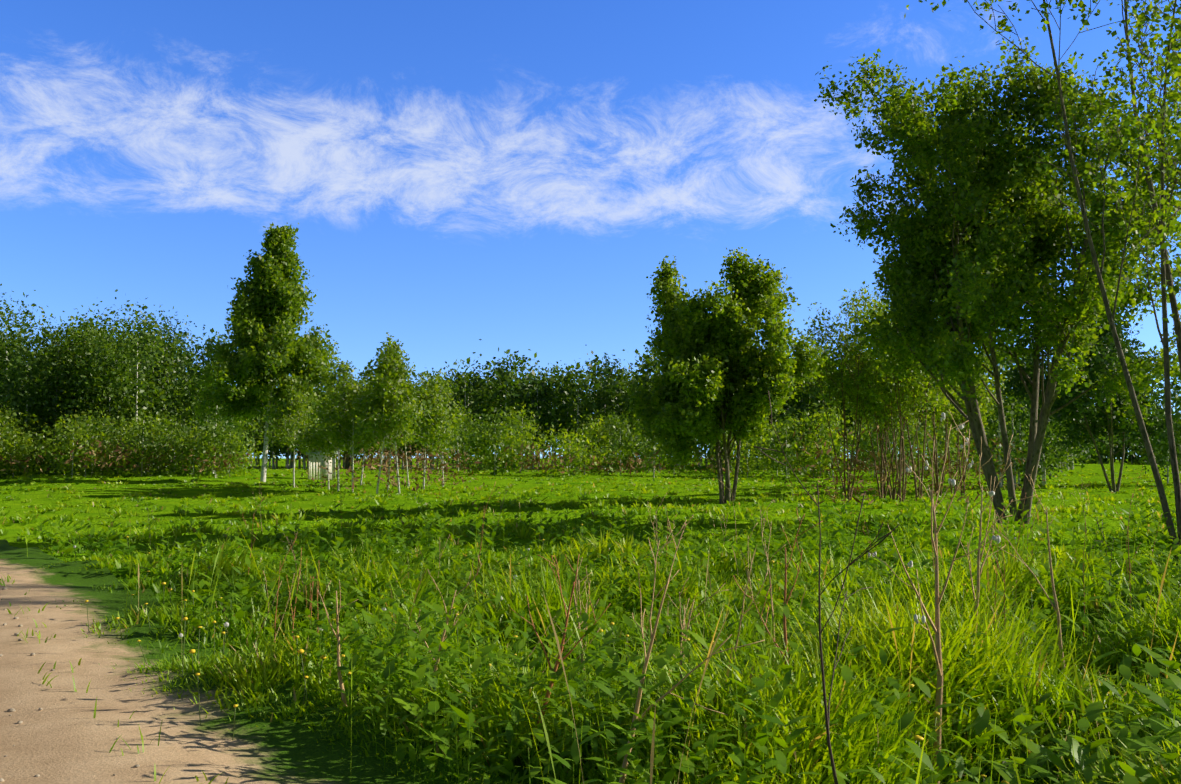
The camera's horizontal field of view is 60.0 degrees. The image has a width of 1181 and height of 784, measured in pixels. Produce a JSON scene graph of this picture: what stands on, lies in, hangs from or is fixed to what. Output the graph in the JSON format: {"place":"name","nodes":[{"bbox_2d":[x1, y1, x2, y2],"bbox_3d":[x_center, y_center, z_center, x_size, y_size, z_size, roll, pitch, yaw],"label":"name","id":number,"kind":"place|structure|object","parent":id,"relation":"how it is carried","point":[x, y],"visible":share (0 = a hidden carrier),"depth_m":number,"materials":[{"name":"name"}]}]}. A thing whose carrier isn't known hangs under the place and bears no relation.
{"place":"outdoors","nodes":[
{"label":"outdoors","id":0,"kind":"place"},
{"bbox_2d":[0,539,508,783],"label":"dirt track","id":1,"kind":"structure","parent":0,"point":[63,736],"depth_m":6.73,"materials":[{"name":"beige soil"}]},
{"bbox_2d":[0,587,139,781],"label":"track pebbles","id":2,"kind":"object","parent":1,"relation":"on","point":[13,709],"visible":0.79,"depth_m":6.90,"materials":[{"name":"grey stone"}]},
{"bbox_2d":[0,392,1003,477],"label":"bushes","id":3,"kind":"object","parent":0,"point":[573,443],"visible":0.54,"depth_m":102.13,"materials":[{"name":"green plant"}]},
{"bbox_2d":[0,458,1180,783],"bbox_3d":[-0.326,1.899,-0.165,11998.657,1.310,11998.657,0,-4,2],"label":"ground","id":4,"kind":"structure","parent":0,"point":[168,514],"depth_m":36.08,"materials":[{"name":"green plant"}]},
{"bbox_2d":[189,222,359,481],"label":"tall birch","id":5,"kind":"object","parent":4,"relation":"on","point":[254,362],"depth_m":76.71,"materials":[{"name":"green plant"}]},
{"bbox_2d":[309,454,334,479],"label":"shed walls","id":6,"kind":"structure","parent":4,"relation":"on","point":[314,469],"depth_m":85.44,"materials":[{"name":"grey metal"}]},
{"bbox_2d":[308,455,335,478],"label":"shed trim","id":7,"kind":"structure","parent":6,"relation":"attached to","point":[324,471],"depth_m":85.58,"materials":[{"name":"white wood"}]},
{"bbox_2d":[306,450,337,454],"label":"shed roof","id":8,"kind":"structure","parent":6,"relation":"on","point":[308,453],"depth_m":85.83,"materials":[{"name":"grey"}]},
{"bbox_2d":[252,332,475,493],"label":"trees","id":9,"kind":"object","parent":4,"relation":"on","point":[409,422],"depth_m":57.87,"materials":[{"name":"green plant"}]},
{"bbox_2d":[0,422,1057,508],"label":"bushes","id":10,"kind":"object","parent":4,"relation":"on","point":[422,459],"visible":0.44,"depth_m":61.20,"materials":[{"name":"green plant"}]},
{"bbox_2d":[0,322,1180,486],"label":"woodland leaves","id":11,"kind":"object","parent":4,"relation":"on","point":[505,377],"visible":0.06,"depth_m":101.34,"materials":[{"name":"green plant"}]},
{"bbox_2d":[0,283,1180,487],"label":"woods","id":12,"kind":"object","parent":4,"relation":"on","point":[606,369],"depth_m":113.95,"materials":[{"name":"green plant"}]},
{"bbox_2d":[75,514,1125,783],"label":"dandelion stalks","id":13,"kind":"object","parent":4,"relation":"on","point":[393,614],"visible":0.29,"depth_m":8.01,"materials":[{"name":"green plant"}]},
{"bbox_2d":[85,524,1120,783],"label":"dandelion flowers","id":14,"kind":"object","parent":13,"relation":"attached to","point":[917,738],"visible":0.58,"depth_m":7.50,"materials":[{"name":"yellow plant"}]},
{"bbox_2d":[73,537,1150,765],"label":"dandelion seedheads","id":15,"kind":"object","parent":13,"relation":"on","point":[226,624],"visible":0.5,"depth_m":8.59,"materials":[{"name":"white plant"}]},
{"bbox_2d":[147,409,1089,783],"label":"dry weed stalks","id":16,"kind":"object","parent":4,"relation":"on","point":[935,643],"visible":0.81,"depth_m":6.38,"materials":[{"name":"plant"}]},
{"bbox_2d":[868,412,999,623],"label":"stem webs","id":17,"kind":"object","parent":16,"relation":"on","point":[994,537],"visible":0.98,"depth_m":5.65,"materials":[{"name":"white"}]},
{"bbox_2d":[240,464,1161,745],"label":"dry weed stalks","id":18,"kind":"object","parent":4,"relation":"on","point":[736,582],"visible":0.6,"depth_m":5.94,"materials":[{"name":"brown plant"}]},
{"bbox_2d":[788,313,868,499],"bbox_3d":[9.974,0.622,42.307,3.653,7.685,3.156,2,-4,-22],"label":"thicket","id":19,"kind":"object","parent":4,"relation":"on","point":[827,381],"depth_m":41.87,"materials":[{"name":"green plant"}]},
{"bbox_2d":[798,281,893,500],"bbox_3d":[10.871,-0.205,40.995,5.098,9.132,6.141,0,-4,2],"label":"tree","id":20,"kind":"object","parent":4,"relation":"on","point":[851,352],"depth_m":41.26,"materials":[{"name":"green plant"}]},
{"bbox_2d":[839,286,917,493],"bbox_3d":[13.500,-0.057,45.866,5.003,9.575,4.966,0,-4,2],"label":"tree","id":21,"kind":"object","parent":4,"relation":"on","point":[853,415],"depth_m":46.03,"materials":[{"name":"green plant"}]},
{"bbox_2d":[830,305,932,498],"bbox_3d":[11.981,0.397,41.688,4.210,7.941,3.451,0,-4,2],"label":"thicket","id":22,"kind":"object","parent":4,"relation":"on","point":[890,496],"depth_m":41.30,"materials":[{"name":"green plant"}]},
{"bbox_2d":[838,359,934,499],"bbox_3d":[12.223,0.823,41.327,4.828,7.113,4.252,0,-4,2],"label":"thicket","id":23,"kind":"object","parent":4,"relation":"on","point":[881,413],"depth_m":40.69,"materials":[{"name":"green plant"}]},
{"bbox_2d":[843,338,934,497],"bbox_3d":[12.186,0.516,41.531,3.659,7.662,4.010,0,-4,2],"label":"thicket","id":24,"kind":"object","parent":4,"relation":"on","point":[865,404],"depth_m":41.41,"materials":[{"name":"green plant"}]},
{"bbox_2d":[852,305,961,501],"bbox_3d":[12.096,0.462,38.894,4.502,7.463,4.276,0,-4,2],"label":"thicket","id":25,"kind":"object","parent":4,"relation":"on","point":[874,389],"depth_m":38.41,"materials":[{"name":"green plant"}]},
{"bbox_2d":[860,292,955,498],"bbox_3d":[12.805,0.050,39.433,4.106,8.309,4.914,0,-4,2],"label":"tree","id":26,"kind":"object","parent":4,"relation":"on","point":[915,383],"depth_m":39.02,"materials":[{"name":"green plant"}]},
{"bbox_2d":[754,391,1113,783],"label":"dark stems","id":27,"kind":"object","parent":4,"relation":"on","point":[827,714],"visible":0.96,"depth_m":4.35,"materials":[{"name":"plant"}]},
{"bbox_2d":[896,370,978,495],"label":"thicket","id":28,"kind":"object","parent":4,"relation":"on","point":[937,409],"depth_m":40.76,"materials":[{"name":"green plant"}]},
{"bbox_2d":[917,364,1006,493],"bbox_3d":[15.667,1.523,43.906,4.322,5.932,2.763,3,-4,-35],"label":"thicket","id":29,"kind":"object","parent":4,"relation":"on","point":[954,416],"depth_m":43.65,"materials":[{"name":"green plant"}]},
{"bbox_2d":[913,344,1013,493],"bbox_3d":[15.843,0.458,44.483,5.017,8.169,2.795,1,-4,-20],"label":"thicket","id":30,"kind":"object","parent":4,"relation":"on","point":[982,384],"depth_m":44.67,"materials":[{"name":"green plant"}]},
{"bbox_2d":[935,347,1005,494],"bbox_3d":[16.262,1.085,44.730,3.477,7.054,4.358,0,-4,2],"label":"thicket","id":31,"kind":"object","parent":4,"relation":"on","point":[984,415],"depth_m":44.19,"materials":[{"name":"green plant"}]},
{"bbox_2d":[814,25,1180,523],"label":"tree","id":32,"kind":"object","parent":4,"relation":"on","point":[922,243],"depth_m":23.92,"materials":[{"name":"green plant"}]},
{"bbox_2d":[904,0,1180,558],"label":"slender tree","id":33,"kind":"object","parent":4,"relation":"on","point":[1089,98],"depth_m":15.29,"materials":[{"name":"green plant"}]},
{"bbox_2d":[0,0,1180,457],"label":"sky","id":34,"kind":"structure","parent":0,"point":[514,175],"materials":[{"name":"blue"}]},
{"bbox_2d":[624,247,831,503],"bbox_3d":[4.819,-0.517,36.832,6.838,9.181,6.546,2,-4,-23],"label":"tree","id":35,"kind":"object","parent":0,"point":[691,400],"depth_m":35.72,"materials":[{"name":"green plant"}]},
{"bbox_2d":[1000,309,1180,491],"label":"tree","id":36,"kind":"object","parent":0,"point":[1093,414],"depth_m":50.57,"materials":[{"name":"green plant"}]}
]}

